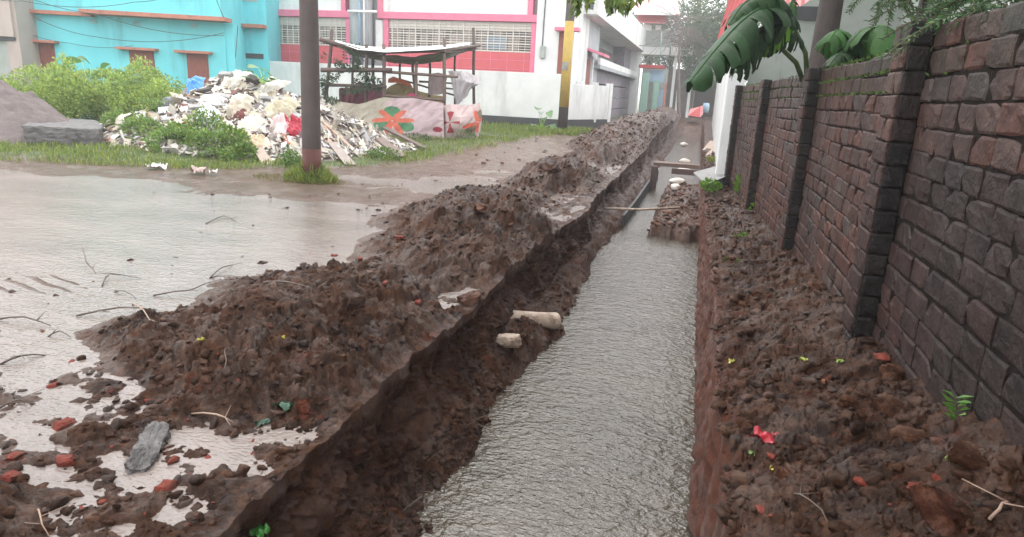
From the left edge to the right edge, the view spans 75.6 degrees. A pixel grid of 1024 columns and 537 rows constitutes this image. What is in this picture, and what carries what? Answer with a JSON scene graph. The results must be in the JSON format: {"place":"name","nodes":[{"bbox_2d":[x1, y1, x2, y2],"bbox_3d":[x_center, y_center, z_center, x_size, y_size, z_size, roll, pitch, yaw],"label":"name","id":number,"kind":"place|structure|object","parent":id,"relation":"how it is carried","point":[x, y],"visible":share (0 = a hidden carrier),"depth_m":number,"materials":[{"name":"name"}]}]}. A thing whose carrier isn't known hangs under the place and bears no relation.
{"place":"outdoors","nodes":[
{"label":"outdoors","id":0,"kind":"place"},
{"bbox_2d":[0,97,1023,536],"bbox_3d":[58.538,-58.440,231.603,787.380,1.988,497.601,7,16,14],"label":"ground","id":1,"kind":"structure","parent":0,"point":[328,483],"depth_m":4.01,"materials":[{"name":"soil"}]},
{"bbox_2d":[0,470,22,483],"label":"brick fragment","id":2,"kind":"object","parent":1,"relation":"on","point":[9,477],"visible":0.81,"depth_m":2.67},
{"bbox_2d":[6,451,26,460],"bbox_3d":[-2.156,0.817,2.852,0.058,0.037,0.094,9,17,15],"label":"brick fragment","id":3,"kind":"object","parent":1,"relation":"on","point":[14,456],"visible":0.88,"depth_m":2.85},
{"bbox_2d":[0,0,41,86],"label":"beige house","id":4,"kind":"structure","parent":1,"relation":"on","point":[18,45],"depth_m":26.99,"materials":[{"name":"paint"}]},
{"bbox_2d":[0,80,68,143],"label":"sand heap","id":5,"kind":"object","parent":1,"relation":"on","point":[18,109],"visible":0.34,"depth_m":14.43,"materials":[{"name":"sand"}]},
{"bbox_2d":[25,502,73,535],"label":"twig","id":6,"kind":"object","parent":1,"relation":"on","point":[40,515],"visible":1,"depth_m":2.43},
{"bbox_2d":[21,118,105,144],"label":"concrete slab","id":7,"kind":"structure","parent":1,"relation":"on","point":[72,131],"depth_m":13.66,"materials":[{"name":"concrete"}]},
{"bbox_2d":[51,416,76,431],"bbox_3d":[-2.136,0.755,3.143,0.079,0.068,0.115,22,14,22],"label":"brick fragment","id":8,"kind":"object","parent":1,"relation":"on","point":[63,424],"visible":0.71,"depth_m":3.12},
{"bbox_2d":[55,454,74,466],"bbox_3d":[-1.924,0.835,2.848,0.095,0.058,0.075,20,29,40],"label":"brick fragment","id":9,"kind":"object","parent":1,"relation":"on","point":[66,460],"visible":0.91,"depth_m":2.82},
{"bbox_2d":[0,51,186,120],"bbox_3d":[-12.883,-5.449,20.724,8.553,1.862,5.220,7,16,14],"label":"weeds","id":10,"kind":"object","parent":1,"relation":"on","point":[59,104],"visible":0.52,"depth_m":18.71,"materials":[{"name":"green plant"}]},
{"bbox_2d":[62,56,140,118],"bbox_3d":[-12.726,-5.482,20.110,3.234,1.896,1.002,7,16,14],"label":"broad leaf plant","id":11,"kind":"object","parent":1,"relation":"on","point":[79,60],"visible":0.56,"depth_m":20.13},
{"bbox_2d":[29,0,246,98],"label":"teal house","id":12,"kind":"structure","parent":1,"relation":"on","point":[206,58],"depth_m":28.27,"materials":[{"name":"paint"}]},
{"bbox_2d":[38,43,55,68],"bbox_3d":[-20.067,-8.748,28.273,1.017,1.750,0.050,1,15,-5],"label":"window","id":13,"kind":"structure","parent":12,"relation":"in","point":[46,50],"depth_m":28.15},
{"bbox_2d":[35,17,221,41],"bbox_3d":[-15.972,-9.930,27.688,7.798,0.758,0.202,3,15,-1],"label":"cable","id":14,"kind":"object","parent":12,"relation":"attached to","point":[126,40],"visible":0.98,"depth_m":27.77,"materials":[{"name":"grey plastic"}]},
{"bbox_2d":[36,0,223,35],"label":"cable","id":15,"kind":"object","parent":12,"relation":"attached to","point":[135,25],"visible":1,"depth_m":27.01,"materials":[{"name":"grey plastic"}]},
{"bbox_2d":[129,50,154,72],"bbox_3d":[-16.038,-8.551,28.674,1.015,1.750,0.050,1,15,-5],"label":"window","id":16,"kind":"structure","parent":12,"relation":"in","point":[149,54],"depth_m":28.48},
{"bbox_2d":[186,53,208,83],"bbox_3d":[-13.734,-8.483,28.891,0.894,1.750,0.050,1,15,-5],"label":"window","id":17,"kind":"structure","parent":12,"relation":"in","point":[197,64],"depth_m":28.78,"materials":[{"name":"wood"}]},
{"bbox_2d":[124,421,170,474],"bbox_3d":[-1.631,0.819,2.966,0.133,0.134,0.372,0,15,-10],"label":"concrete piece","id":18,"kind":"object","parent":1,"relation":"on","point":[148,447],"visible":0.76,"depth_m":2.93,"materials":[{"name":"concrete"}]},
{"bbox_2d":[154,479,178,491],"bbox_3d":[-1.416,0.898,2.706,0.073,0.049,0.096,9,24,5],"label":"brick fragment","id":19,"kind":"object","parent":1,"relation":"on","point":[164,485],"visible":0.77,"depth_m":2.70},
{"bbox_2d":[20,176,422,493],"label":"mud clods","id":20,"kind":"object","parent":1,"relation":"on","point":[208,298],"visible":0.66,"depth_m":6.62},
{"bbox_2d":[100,76,418,159],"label":"rubble shards","id":21,"kind":"object","parent":1,"relation":"on","point":[183,102],"visible":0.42,"depth_m":14.82,"materials":[{"name":"concrete"}]},
{"bbox_2d":[249,523,269,536],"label":"weed","id":22,"kind":"object","parent":1,"relation":"on","point":[260,530],"visible":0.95,"depth_m":2.67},
{"bbox_2d":[103,79,418,160],"bbox_3d":[-6.367,-3.654,15.800,7.681,1.633,6.600,7,16,14],"label":"rubble heap","id":23,"kind":"object","parent":1,"relation":"on","point":[271,137],"visible":0.12,"depth_m":14.81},
{"bbox_2d":[98,97,258,161],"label":"weeds","id":24,"kind":"object","parent":23,"relation":"on","point":[238,144],"visible":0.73,"depth_m":13.29,"materials":[{"name":"green plant"}]},
{"bbox_2d":[186,76,204,92],"bbox_3d":[-8.076,-4.598,16.871,0.463,0.652,0.757,-3,16,-21],"label":"plastic sheet","id":25,"kind":"object","parent":23,"relation":"on","point":[194,82],"visible":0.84,"depth_m":16.64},
{"bbox_2d":[197,104,221,128],"bbox_3d":[-6.685,-3.126,14.421,0.537,0.881,0.920,1,15,-6],"label":"plastic sheet","id":26,"kind":"object","parent":23,"relation":"on","point":[210,107],"visible":0.3,"depth_m":14.50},
{"bbox_2d":[196,94,228,103],"bbox_3d":[-7.188,-3.837,15.542,1.004,0.553,0.745,7,16,14],"label":"plastic sheet","id":27,"kind":"object","parent":23,"relation":"on","point":[210,98],"visible":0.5,"depth_m":15.55,"materials":[{"name":"plastic"}]},
{"bbox_2d":[220,70,252,89],"bbox_3d":[-6.986,-4.493,16.536,0.492,0.966,1.026,9,17,23],"label":"plastic sheet","id":28,"kind":"object","parent":23,"relation":"on","point":[234,81],"visible":0.54,"depth_m":16.40,"materials":[{"name":"plastic"}]},
{"bbox_2d":[231,108,246,120],"bbox_3d":[-6.193,-3.427,15.059,0.412,0.526,0.565,3,15,0],"label":"plastic sheet","id":29,"kind":"object","parent":23,"relation":"on","point":[240,114],"visible":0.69,"depth_m":14.86,"materials":[{"name":"plastic"}]},
{"bbox_2d":[226,93,258,115],"bbox_3d":[-6.232,-3.680,15.198,0.638,0.687,0.743,5,15,9],"label":"plastic sheet","id":30,"kind":"object","parent":23,"relation":"on","point":[239,101],"visible":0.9,"depth_m":15.00,"materials":[{"name":"plastic"}]},
{"bbox_2d":[237,114,269,132],"bbox_3d":[-5.717,-2.994,14.293,0.575,0.723,0.912,7,16,14],"label":"plastic sheet","id":31,"kind":"object","parent":23,"relation":"on","point":[252,123],"visible":0.58,"depth_m":14.15,"materials":[{"name":"plastic"}]},
{"bbox_2d":[246,133,270,147],"bbox_3d":[-5.183,-2.391,13.335,0.534,0.660,0.762,3,15,0],"label":"sack","id":32,"kind":"object","parent":23,"relation":"on","point":[256,140],"visible":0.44,"depth_m":13.25,"materials":[{"name":"fabric"}]},
{"bbox_2d":[240,64,276,84],"bbox_3d":[-6.113,-4.713,16.034,1.011,0.467,0.347,7,16,14],"label":"broad leaf plant","id":33,"kind":"object","parent":23,"relation":"on","point":[263,81],"visible":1,"depth_m":16.04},
{"bbox_2d":[253,76,290,94],"bbox_3d":[-6.062,-4.436,16.472,0.466,0.713,1.172,8,16,17],"label":"plastic sheet","id":34,"kind":"object","parent":23,"relation":"on","point":[278,84],"visible":0.64,"depth_m":16.38,"materials":[{"name":"plastic"}]},
{"bbox_2d":[264,98,299,118],"bbox_3d":[-5.256,-3.535,15.014,0.828,0.700,0.637,-1,16,-14],"label":"sack","id":35,"kind":"object","parent":23,"relation":"on","point":[287,106],"visible":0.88,"depth_m":14.85,"materials":[{"name":"fabric"}]},
{"bbox_2d":[270,112,301,136],"bbox_3d":[-4.827,-2.964,14.202,0.761,0.772,0.749,1,15,-6],"label":"sack","id":36,"kind":"object","parent":23,"relation":"on","point":[282,123],"visible":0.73,"depth_m":14.08,"materials":[{"name":"plastic"}]},
{"bbox_2d":[241,0,281,80],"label":"teal house","id":37,"kind":"structure","parent":1,"relation":"on","point":[260,25],"depth_m":31.48,"materials":[{"name":"paint"}]},
{"bbox_2d":[254,146,271,163],"bbox_3d":[-4.852,-2.217,12.790,0.212,0.288,1.282,-6,18,-30],"label":"board","id":38,"kind":"object","parent":1,"relation":"on","point":[261,153],"visible":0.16,"depth_m":12.71,"materials":[{"name":"wood"}]},
{"bbox_2d":[0,120,573,169],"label":"grass","id":39,"kind":"structure","parent":1,"relation":"on","point":[7,147],"depth_m":12.70,"materials":[{"name":"green plant"}]},
{"bbox_2d":[277,144,301,167],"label":"weeds","id":40,"kind":"object","parent":1,"relation":"on","point":[290,158],"visible":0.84,"depth_m":12.22,"materials":[{"name":"green plant"}]},
{"bbox_2d":[253,173,345,185],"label":"grass","id":41,"kind":"structure","parent":1,"relation":"on","point":[280,180],"depth_m":10.86,"materials":[{"name":"green plant"}]},
{"bbox_2d":[296,399,309,413],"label":"stone","id":42,"kind":"object","parent":1,"relation":"on","point":[302,406],"visible":1,"depth_m":3.29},
{"bbox_2d":[281,160,338,183],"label":"grass","id":43,"kind":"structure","parent":1,"relation":"on","point":[298,174],"depth_m":10.77,"materials":[{"name":"green plant"}]},
{"bbox_2d":[0,164,620,536],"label":"puddle water","id":44,"kind":"structure","parent":1,"relation":"on","point":[55,225],"depth_m":5.89,"materials":[{"name":"liquid"}]},
{"bbox_2d":[76,306,156,316],"bbox_3d":[-2.644,0.282,4.499,0.656,0.135,0.188,7,16,14],"label":"twig","id":45,"kind":"object","parent":44,"relation":"on","point":[102,310],"visible":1,"depth_m":4.54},
{"bbox_2d":[299,0,321,180],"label":"utility pole","id":46,"kind":"object","parent":1,"relation":"on","point":[310,81],"visible":0.77,"depth_m":10.44,"materials":[{"name":"concrete"}]},
{"bbox_2d":[306,350,326,366],"bbox_3d":[-1.052,0.484,3.576,0.150,0.085,0.145,6,15,-37],"label":"stone","id":47,"kind":"object","parent":1,"relation":"on","point":[314,357],"visible":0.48,"depth_m":3.52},
{"bbox_2d":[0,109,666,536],"bbox_3d":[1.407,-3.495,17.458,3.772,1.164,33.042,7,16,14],"label":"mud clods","id":48,"kind":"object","parent":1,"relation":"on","point":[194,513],"visible":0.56,"depth_m":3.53,"materials":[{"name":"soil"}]},
{"bbox_2d":[327,141,353,164],"bbox_3d":[-3.524,-2.383,13.607,0.226,0.312,1.768,-5,17,-25],"label":"board","id":49,"kind":"object","parent":1,"relation":"on","point":[342,154],"visible":1,"depth_m":13.55,"materials":[{"name":"grey wood"}]},
{"bbox_2d":[338,290,365,308],"bbox_3d":[-1.026,0.203,4.201,0.173,0.103,0.142,4,13,-44],"label":"stone","id":50,"kind":"object","parent":1,"relation":"on","point":[350,299],"visible":0.99,"depth_m":4.16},
{"bbox_2d":[355,146,402,160],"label":"weeds","id":51,"kind":"object","parent":1,"relation":"on","point":[379,154],"visible":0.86,"depth_m":13.99,"materials":[{"name":"green plant"}]},
{"bbox_2d":[374,137,405,157],"bbox_3d":[-2.674,-2.656,14.493,0.671,0.396,0.311,11,17,27],"label":"plank","id":52,"kind":"object","parent":1,"relation":"on","point":[383,142],"visible":0.87,"depth_m":14.46,"materials":[{"name":"grey wood"}]},
{"bbox_2d":[319,28,481,138],"bbox_3d":[-3.555,-6.145,21.542,5.370,3.607,3.552,4,15,3],"label":"bamboo stall","id":53,"kind":"object","parent":1,"relation":"on","point":[401,106],"visible":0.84,"depth_m":20.31,"materials":[{"name":"fabric"}]},
{"bbox_2d":[320,42,381,104],"bbox_3d":[-4.945,-5.986,20.346,2.003,1.935,1.114,7,16,14],"label":"vine","id":54,"kind":"object","parent":53,"relation":"attached to","point":[356,67],"visible":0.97,"depth_m":20.21,"materials":[{"name":"green plant"}]},
{"bbox_2d":[381,127,427,149],"bbox_3d":[-2.919,-3.520,17.708,0.174,0.363,2.973,-6,18,-30],"label":"plank","id":55,"kind":"object","parent":1,"relation":"on","point":[397,134],"visible":1,"depth_m":17.62,"materials":[{"name":"grey wood"}]},
{"bbox_2d":[278,0,600,84],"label":"pink house","id":56,"kind":"structure","parent":1,"relation":"on","point":[527,36],"depth_m":30.80,"materials":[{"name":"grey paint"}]},
{"bbox_2d":[280,17,345,45],"bbox_3d":[-10.108,-11.781,32.762,4.337,1.309,0.270,7,16,14],"label":"window","id":57,"kind":"structure","parent":56,"relation":"in","point":[290,26],"depth_m":32.65,"materials":[{"name":"silver metal"}]},
{"bbox_2d":[389,19,531,52],"bbox_3d":[-2.475,-10.859,30.797,7.037,1.309,0.270,7,16,14],"label":"window","id":58,"kind":"structure","parent":56,"relation":"in","point":[404,33],"depth_m":30.74,"materials":[{"name":"silver metal"}]},
{"bbox_2d":[403,129,476,139],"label":"weeds","id":59,"kind":"object","parent":1,"relation":"on","point":[426,136],"visible":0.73,"depth_m":19.63,"materials":[{"name":"green plant"}]},
{"bbox_2d":[269,61,612,127],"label":"boundary wall","id":60,"kind":"structure","parent":1,"relation":"on","point":[511,97],"depth_m":29.72,"materials":[{"name":"white paint"}]},
{"bbox_2d":[348,278,579,536],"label":"mud clods","id":61,"kind":"object","parent":1,"relation":"on","point":[393,506],"visible":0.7,"depth_m":4.24,"materials":[{"name":"soil"}]},
{"bbox_2d":[457,290,481,304],"bbox_3d":[-0.336,0.240,5.145,0.190,0.104,0.164,-17,16,-16],"label":"stone","id":62,"kind":"object","parent":1,"relation":"on","point":[472,297],"visible":1,"depth_m":5.11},
{"bbox_2d":[475,203,489,212],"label":"stone","id":63,"kind":"object","parent":1,"relation":"on","point":[482,208],"visible":0.98,"depth_m":6.84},
{"bbox_2d":[0,257,970,525],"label":"brick crumbs","id":64,"kind":"object","parent":1,"relation":"on","point":[326,399],"visible":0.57,"depth_m":3.11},
{"bbox_2d":[1,205,994,527],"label":"brick fragments","id":65,"kind":"object","parent":1,"relation":"on","point":[773,479],"visible":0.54,"depth_m":2.65,"materials":[{"name":"brick"}]},
{"bbox_2d":[495,333,521,347],"bbox_3d":[-0.029,0.623,5.638,0.240,0.123,0.144,6,15,-6],"label":"broken block","id":66,"kind":"object","parent":1,"relation":"on","point":[509,340],"depth_m":5.59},
{"bbox_2d":[510,310,560,329],"bbox_3d":[0.149,0.496,6.370,0.722,0.306,0.176,-7,18,-33],"label":"pipe","id":67,"kind":"object","parent":1,"relation":"on","point":[550,320],"visible":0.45,"depth_m":6.41,"materials":[{"name":"plastic"}]},
{"bbox_2d":[526,106,555,128],"bbox_3d":[1.026,-6.020,26.642,1.213,1.053,2.195,-2,16,-18],"label":"young banana plant","id":68,"kind":"object","parent":1,"relation":"on","point":[549,114],"visible":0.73,"depth_m":25.99,"materials":[{"name":"green plant"}]},
{"bbox_2d":[540,161,561,172],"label":"stone","id":69,"kind":"object","parent":1,"relation":"on","point":[548,166],"visible":0.87,"depth_m":11.20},
{"bbox_2d":[558,0,574,129],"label":"utility pole","id":70,"kind":"object","parent":1,"relation":"on","point":[565,77],"visible":0.89,"depth_m":25.37,"materials":[{"name":"yellow paint"}]},
{"bbox_2d":[527,122,609,135],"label":"grass","id":71,"kind":"structure","parent":1,"relation":"on","point":[572,130],"depth_m":25.44,"materials":[{"name":"green plant"}]},
{"bbox_2d":[584,0,645,117],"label":"balcony house","id":72,"kind":"structure","parent":1,"relation":"on","point":[621,50],"depth_m":46.31,"materials":[{"name":"grey paint"}]},
{"bbox_2d":[598,47,613,61],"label":"dark window","id":73,"kind":"structure","parent":72,"relation":"in","point":[611,59],"depth_m":47.38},
{"bbox_2d":[621,170,658,227],"bbox_3d":[3.202,-1.829,15.969,0.068,0.300,8.396,7,16,15],"label":"drain edging","id":74,"kind":"object","parent":1,"relation":"on","point":[628,214],"visible":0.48,"depth_m":13.87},
{"bbox_2d":[638,64,668,112],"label":"roadside shop","id":75,"kind":"structure","parent":1,"relation":"on","point":[653,86],"depth_m":50.45,"materials":[{"name":"teal metal"}]},
{"bbox_2d":[632,0,695,67],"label":"tree","id":76,"kind":"object","parent":1,"relation":"on","point":[645,60],"visible":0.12,"depth_m":78.18,"materials":[{"name":"green plant"}]},
{"bbox_2d":[634,0,694,117],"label":"house","id":77,"kind":"structure","parent":1,"relation":"on","point":[645,12],"depth_m":56.86,"materials":[{"name":"paint"}]},
{"bbox_2d":[632,0,710,68],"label":"tree","id":78,"kind":"object","parent":1,"relation":"on","point":[666,28],"visible":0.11,"depth_m":71.84,"materials":[{"name":"green plant"}]},
{"bbox_2d":[644,4,711,117],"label":"palm tree","id":79,"kind":"object","parent":1,"relation":"on","point":[679,46],"visible":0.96,"depth_m":52.51,"materials":[{"name":"green plant"}]},
{"bbox_2d":[655,6,723,69],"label":"tree","id":80,"kind":"object","parent":1,"relation":"on","point":[670,61],"visible":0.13,"depth_m":58.09,"materials":[{"name":"green plant"}]},
{"bbox_2d":[688,105,702,117],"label":"red tarpaulin","id":81,"kind":"object","parent":1,"relation":"on","point":[696,112],"visible":1,"depth_m":47.26,"materials":[{"name":"plastic"}]},
{"bbox_2d":[693,76,716,116],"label":"roadside shed","id":82,"kind":"structure","parent":1,"relation":"on","point":[702,98],"depth_m":62.45,"materials":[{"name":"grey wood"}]},
{"bbox_2d":[693,166,724,185],"bbox_3d":[4.219,-2.038,14.039,0.691,0.074,4.243,7,16,14],"label":"concrete slab","id":83,"kind":"object","parent":1,"relation":"on","point":[708,173],"visible":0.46,"depth_m":13.52,"materials":[{"name":"concrete"}]},
{"bbox_2d":[700,177,722,192],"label":"weeds","id":84,"kind":"object","parent":1,"relation":"on","point":[703,184],"visible":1,"depth_m":12.07,"materials":[{"name":"green plant"}]},
{"bbox_2d":[671,0,761,75],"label":"tree","id":85,"kind":"object","parent":1,"relation":"on","point":[710,24],"visible":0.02,"depth_m":64.98,"materials":[{"name":"green plant"}]},
{"bbox_2d":[681,0,760,89],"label":"tree","id":86,"kind":"object","parent":1,"relation":"on","point":[715,27],"visible":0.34,"depth_m":54.16,"materials":[{"name":"plant"}]},
{"bbox_2d":[712,42,744,185],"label":"white wall","id":87,"kind":"structure","parent":1,"relation":"on","point":[723,105],"depth_m":13.52,"materials":[{"name":"paint"}]},
{"bbox_2d":[681,0,808,234],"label":"banana plant","id":88,"kind":"object","parent":1,"relation":"on","point":[775,33],"visible":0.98,"depth_m":6.49,"materials":[{"name":"green plant"}]},
{"bbox_2d":[749,426,779,442],"bbox_3d":[1.122,0.738,2.916,0.138,0.049,0.100,9,16,22],"label":"wrapper","id":89,"kind":"object","parent":1,"relation":"on","point":[765,437],"visible":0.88,"depth_m":2.90,"materials":[{"name":"plastic"}]},
{"bbox_2d":[770,465,791,478],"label":"stone","id":90,"kind":"object","parent":1,"relation":"on","point":[783,472],"visible":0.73,"depth_m":2.52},
{"bbox_2d":[808,280,825,289],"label":"stone","id":91,"kind":"object","parent":1,"relation":"on","point":[813,284],"visible":0.56,"depth_m":5.14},
{"bbox_2d":[809,0,843,68],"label":"tree","id":92,"kind":"object","parent":1,"relation":"on","point":[829,14],"visible":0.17,"depth_m":8.80,"materials":[{"name":"brown plant"}]},
{"bbox_2d":[566,0,649,18],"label":"branch","id":93,"kind":"object","parent":92,"relation":"attached to","point":[621,6],"visible":1,"depth_m":6.51,"materials":[{"name":"green plant"}]},
{"bbox_2d":[837,394,857,408],"bbox_3d":[1.478,0.583,2.901,0.086,0.053,0.065,13,25,29],"label":"stone","id":94,"kind":"object","parent":1,"relation":"on","point":[846,401],"visible":0.97,"depth_m":2.88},
{"bbox_2d":[814,24,895,68],"bbox_3d":[3.588,-1.395,7.198,0.823,2.363,1.365,7,16,14],"label":"banana plant","id":95,"kind":"object","parent":1,"relation":"on","point":[842,46],"visible":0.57,"depth_m":6.81,"materials":[{"name":"green plant"}]},
{"bbox_2d":[718,0,1019,84],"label":"grey house","id":96,"kind":"structure","parent":1,"relation":"on","point":[776,66],"depth_m":12.92,"materials":[{"name":"paint"}]},
{"bbox_2d":[794,6,817,20],"bbox_3d":[5.635,-4.989,12.893,0.665,0.249,0.060,7,16,14],"label":"window","id":97,"kind":"structure","parent":96,"relation":"in","point":[805,12],"depth_m":12.84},
{"bbox_2d":[723,0,1023,459],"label":"brick wall","id":98,"kind":"structure","parent":1,"relation":"on","point":[894,215],"depth_m":3.27,"materials":[{"name":"brick"}]},
{"bbox_2d":[741,21,968,99],"bbox_3d":[3.021,-1.871,6.583,0.376,0.439,13.611,6,16,13],"label":"moss","id":99,"kind":"object","parent":98,"relation":"on","point":[862,75],"visible":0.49,"depth_m":5.11,"materials":[{"name":"plant"}]},
{"bbox_2d":[873,352,890,361],"bbox_3d":[1.907,0.459,3.398,0.070,0.051,0.101,-4,26,16],"label":"brick fragment","id":100,"kind":"object","parent":1,"relation":"on","point":[884,356],"visible":0.65,"depth_m":3.38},
{"bbox_2d":[871,391,909,418],"bbox_3d":[1.600,0.595,2.801,0.123,0.089,0.156,-13,35,-28],"label":"stone","id":101,"kind":"object","parent":1,"relation":"on","point":[884,403],"visible":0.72,"depth_m":2.78,"materials":[{"name":"stone"}]},
{"bbox_2d":[876,363,904,380],"bbox_3d":[1.868,0.527,3.238,0.136,0.117,0.207,17,10,30],"label":"stone","id":102,"kind":"object","parent":1,"relation":"on","point":[891,371],"visible":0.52,"depth_m":3.20,"materials":[{"name":"stone"}]},
{"bbox_2d":[889,425,927,442],"bbox_3d":[1.541,0.665,2.543,0.151,0.091,0.138,0,25,30],"label":"stone","id":103,"kind":"object","parent":1,"relation":"on","point":[909,434],"visible":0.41,"depth_m":2.54,"materials":[{"name":"stone"}]},
{"bbox_2d":[915,0,944,21],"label":"tree","id":104,"kind":"object","parent":1,"relation":"on","point":[921,3],"depth_m":4.45,"materials":[{"name":"green plant"}]},
{"bbox_2d":[845,0,1022,60],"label":"branch","id":105,"kind":"object","parent":104,"relation":"attached to","point":[949,7],"visible":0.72,"depth_m":3.30,"materials":[{"name":"green plant"}]},
{"bbox_2d":[908,483,966,536],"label":"stone","id":106,"kind":"object","parent":1,"relation":"on","point":[938,511],"visible":0.91,"depth_m":1.99,"materials":[{"name":"stone"}]},
{"bbox_2d":[941,390,974,419],"bbox_3d":[1.698,0.583,2.513,0.161,0.246,0.063,7,16,14],"label":"seedling","id":107,"kind":"object","parent":1,"relation":"on","point":[952,408],"visible":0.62,"depth_m":2.50,"materials":[{"name":"green plant"}]},
{"bbox_2d":[947,440,989,469],"bbox_3d":[1.505,0.619,2.164,0.094,0.061,0.116,-13,35,-41],"label":"stone","id":108,"kind":"object","parent":1,"relation":"on","point":[966,454],"visible":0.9,"depth_m":2.15,"materials":[{"name":"stone"}]},
{"bbox_2d":[962,479,1023,520],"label":"twig","id":109,"kind":"object","parent":1,"relation":"on","point":[995,512],"visible":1,"depth_m":1.94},
{"bbox_2d":[414,137,700,536],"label":"water","id":110,"kind":"structure","parent":0,"point":[591,425],"depth_m":4.92,"materials":[{"name":"liquid"}]},
{"bbox_2d":[604,207,679,210],"bbox_3d":[2.458,-1.119,12.340,1.595,0.065,0.097,-2,16,-18],"label":"pole","id":111,"kind":"object","parent":110,"relation":"on","point":[632,209],"visible":1,"depth_m":12.27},
{"bbox_2d":[647,183,699,236],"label":"mud clods","id":112,"kind":"object","parent":110,"relation":"on","point":[668,214],"visible":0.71,"depth_m":12.44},
{"bbox_2d":[649,161,699,189],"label":"trench bridge","id":113,"kind":"structure","parent":0,"point":[654,172],"depth_m":17.06,"materials":[{"name":"brown wood"}]},
{"bbox_2d":[629,0,761,97],"label":"sky","id":114,"kind":"structure","parent":0,"point":[685,1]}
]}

